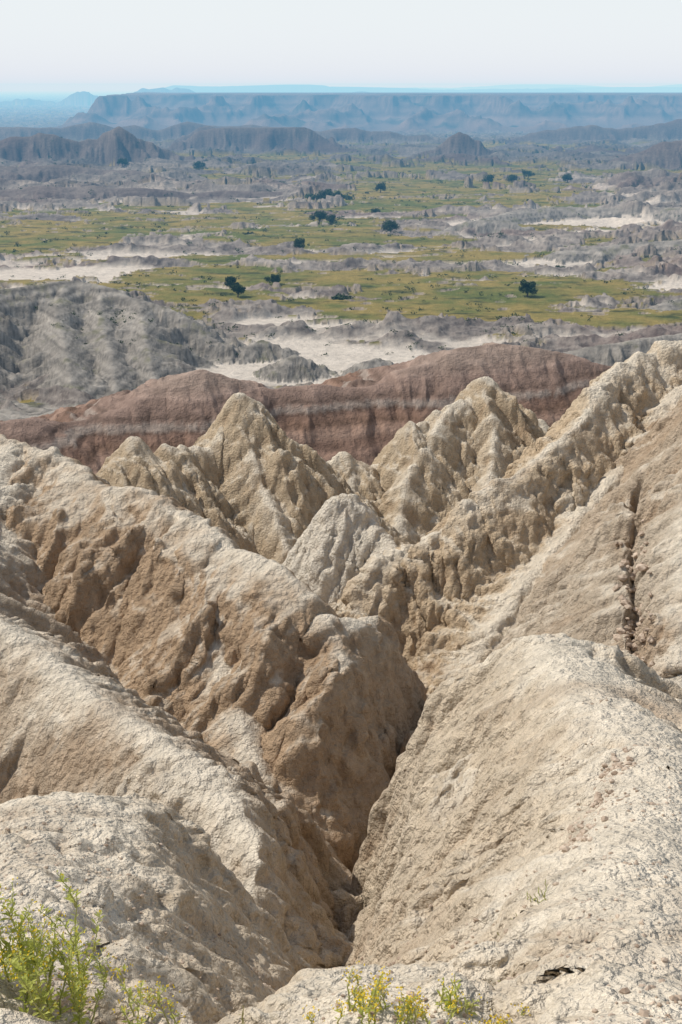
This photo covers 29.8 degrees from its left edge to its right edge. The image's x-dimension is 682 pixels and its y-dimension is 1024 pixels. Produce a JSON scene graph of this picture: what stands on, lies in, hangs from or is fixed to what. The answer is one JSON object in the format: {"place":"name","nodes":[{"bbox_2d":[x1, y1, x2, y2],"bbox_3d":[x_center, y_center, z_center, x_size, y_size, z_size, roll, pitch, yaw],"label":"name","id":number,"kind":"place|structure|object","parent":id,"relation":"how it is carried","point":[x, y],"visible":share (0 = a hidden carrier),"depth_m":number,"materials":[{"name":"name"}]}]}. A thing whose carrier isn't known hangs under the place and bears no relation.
{"place":"outdoors","nodes":[
{"label":"outdoors","id":0,"kind":"place"},
{"bbox_2d":[0,84,681,1023],"bbox_3d":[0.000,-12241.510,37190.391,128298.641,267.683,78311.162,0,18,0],"label":"badlands terrain","id":1,"kind":"structure","parent":0,"point":[314,662],"depth_m":36.22,"materials":[{"name":"stone"}]},
{"bbox_2d":[0,884,10,976],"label":"yellow green weed","id":2,"kind":"object","parent":1,"relation":"on","point":[2,956],"visible":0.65,"depth_m":5.34,"materials":[{"name":"green plant"}]},
{"bbox_2d":[0,877,86,1015],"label":"yellow green weed","id":3,"kind":"object","parent":1,"relation":"on","point":[21,936],"visible":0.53,"depth_m":5.30,"materials":[{"name":"green plant"}]},
{"bbox_2d":[0,901,146,1023],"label":"yellow green weed","id":4,"kind":"object","parent":1,"relation":"on","point":[26,983],"visible":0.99,"depth_m":5.15,"materials":[{"name":"green plant"}]},
{"bbox_2d":[42,870,105,1012],"bbox_3d":[-1.103,1.845,5.329,0.258,0.854,0.185,0,18,0],"label":"yellow green weed","id":5,"kind":"object","parent":1,"relation":"on","point":[62,960],"visible":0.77,"depth_m":5.32,"materials":[{"name":"green plant"}]},
{"bbox_2d":[117,157,127,165],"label":"juniper tree","id":6,"kind":"object","parent":1,"relation":"on","point":[122,161],"visible":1,"depth_m":1108.87,"materials":[{"name":"green plant"}]},
{"bbox_2d":[111,959,184,1023],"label":"flowering weed","id":7,"kind":"object","parent":1,"relation":"on","point":[150,1014],"visible":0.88,"depth_m":5.92,"materials":[{"name":"green plant"}]},
{"bbox_2d":[192,161,205,169],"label":"juniper tree","id":8,"kind":"object","parent":1,"relation":"on","point":[197,165],"visible":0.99,"depth_m":1138.86,"materials":[{"name":"green plant"}]},
{"bbox_2d":[224,276,239,287],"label":"juniper tree","id":9,"kind":"object","parent":1,"relation":"on","point":[230,280],"visible":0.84,"depth_m":466.09,"materials":[{"name":"green plant"}]},
{"bbox_2d":[229,284,245,296],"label":"juniper tree","id":10,"kind":"object","parent":1,"relation":"on","point":[238,288],"visible":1,"depth_m":444.08,"materials":[{"name":"green plant"}]},
{"bbox_2d":[238,1007,244,1023],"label":"dry stalk","id":11,"kind":"object","parent":1,"relation":"on","point":[243,1022],"visible":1,"depth_m":6.05,"materials":[{"name":"beige plant"}]},
{"bbox_2d":[264,273,280,282],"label":"juniper tree","id":12,"kind":"object","parent":1,"relation":"on","point":[275,278],"visible":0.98,"depth_m":473.97,"materials":[{"name":"green plant"}]},
{"bbox_2d":[292,237,304,247],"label":"juniper tree","id":13,"kind":"object","parent":1,"relation":"on","point":[299,242],"visible":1,"depth_m":563.60,"materials":[{"name":"green plant"}]},
{"bbox_2d":[308,210,326,223],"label":"juniper tree","id":14,"kind":"object","parent":1,"relation":"on","point":[319,215],"visible":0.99,"depth_m":688.54,"materials":[{"name":"green plant"}]},
{"bbox_2d":[316,189,331,198],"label":"juniper tree","id":15,"kind":"object","parent":1,"relation":"on","point":[324,193],"visible":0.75,"depth_m":816.66,"materials":[{"name":"green plant"}]},
{"bbox_2d":[324,214,336,224],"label":"juniper tree","id":16,"kind":"object","parent":1,"relation":"on","point":[331,218],"visible":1,"depth_m":684.63,"materials":[{"name":"green plant"}]},
{"bbox_2d":[331,191,343,197],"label":"juniper tree","id":17,"kind":"object","parent":1,"relation":"on","point":[338,193],"visible":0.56,"depth_m":807.54,"materials":[{"name":"green plant"}]},
{"bbox_2d":[1,137,681,364],"bbox_3d":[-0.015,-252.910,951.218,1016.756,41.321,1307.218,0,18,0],"label":"scrub vegetation","id":18,"kind":"object","parent":1,"relation":"on","point":[340,296],"visible":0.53,"depth_m":564.85,"materials":[{"name":"green plant"}]},
{"bbox_2d":[302,960,423,1023],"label":"rabbitbrush","id":19,"kind":"object","parent":1,"relation":"on","point":[374,996],"visible":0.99,"depth_m":5.42,"materials":[{"name":"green plant"}]},
{"bbox_2d":[371,207,379,212],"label":"juniper tree","id":20,"kind":"object","parent":1,"relation":"on","point":[373,210],"visible":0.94,"depth_m":742.10,"materials":[{"name":"green plant"}]},
{"bbox_2d":[375,183,385,192],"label":"juniper tree","id":21,"kind":"object","parent":1,"relation":"on","point":[380,186],"visible":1,"depth_m":878.25,"materials":[{"name":"green plant"}]},
{"bbox_2d":[381,220,399,231],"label":"juniper tree","id":22,"kind":"object","parent":1,"relation":"on","point":[389,225],"visible":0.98,"depth_m":646.17,"materials":[{"name":"green plant"}]},
{"bbox_2d":[386,987,458,1023],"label":"rabbitbrush","id":23,"kind":"object","parent":1,"relation":"on","point":[411,1012],"visible":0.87,"depth_m":5.38,"materials":[{"name":"yellow plant"}]},
{"bbox_2d":[435,973,487,1015],"bbox_3d":[0.507,2.134,5.616,0.214,0.172,0.201,-7,19,-19],"label":"green herb","id":24,"kind":"object","parent":1,"relation":"on","point":[448,997],"visible":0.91,"depth_m":5.61,"materials":[{"name":"green plant"}]},
{"bbox_2d":[442,995,529,1023],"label":"rabbitbrush","id":25,"kind":"object","parent":1,"relation":"on","point":[489,1020],"visible":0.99,"depth_m":5.46,"materials":[{"name":"yellow plant"}]},
{"bbox_2d":[482,174,494,182],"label":"juniper tree","id":26,"kind":"object","parent":1,"relation":"on","point":[488,178],"visible":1,"depth_m":978.10,"materials":[{"name":"green plant"}]},
{"bbox_2d":[506,174,517,182],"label":"juniper tree","id":27,"kind":"object","parent":1,"relation":"on","point":[511,177],"visible":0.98,"depth_m":988.32,"materials":[{"name":"green plant"}]},
{"bbox_2d":[518,279,538,295],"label":"juniper tree","id":28,"kind":"object","parent":1,"relation":"on","point":[527,287],"visible":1,"depth_m":443.55,"materials":[{"name":"green plant"}]},
{"bbox_2d":[522,169,535,178],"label":"juniper tree","id":29,"kind":"object","parent":1,"relation":"on","point":[528,173],"visible":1,"depth_m":1025.21,"materials":[{"name":"green plant"}]},
{"bbox_2d":[527,879,547,902],"bbox_3d":[1.247,2.365,7.816,0.156,0.190,0.243,-8,20,-23],"label":"grass tuft","id":30,"kind":"object","parent":1,"relation":"on","point":[539,894],"visible":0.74,"depth_m":7.84,"materials":[{"name":"beige plant"}]},
{"bbox_2d":[561,173,572,182],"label":"juniper tree","id":31,"kind":"object","parent":1,"relation":"on","point":[567,177],"visible":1,"depth_m":987.48,"materials":[{"name":"green plant"}]},
{"bbox_2d":[549,507,654,853],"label":"clay clods","id":32,"kind":"object","parent":1,"relation":"on","point":[630,628],"visible":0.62,"depth_m":29.56,"materials":[{"name":"beige soil"}]},
{"bbox_2d":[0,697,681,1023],"bbox_3d":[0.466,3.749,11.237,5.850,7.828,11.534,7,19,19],"label":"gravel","id":33,"kind":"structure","parent":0,"point":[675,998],"depth_m":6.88,"materials":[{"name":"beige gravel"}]},
{"bbox_2d":[0,0,681,90],"label":"sky","id":34,"kind":"structure","parent":0,"point":[46,45],"materials":[{"name":"white"}]}
]}

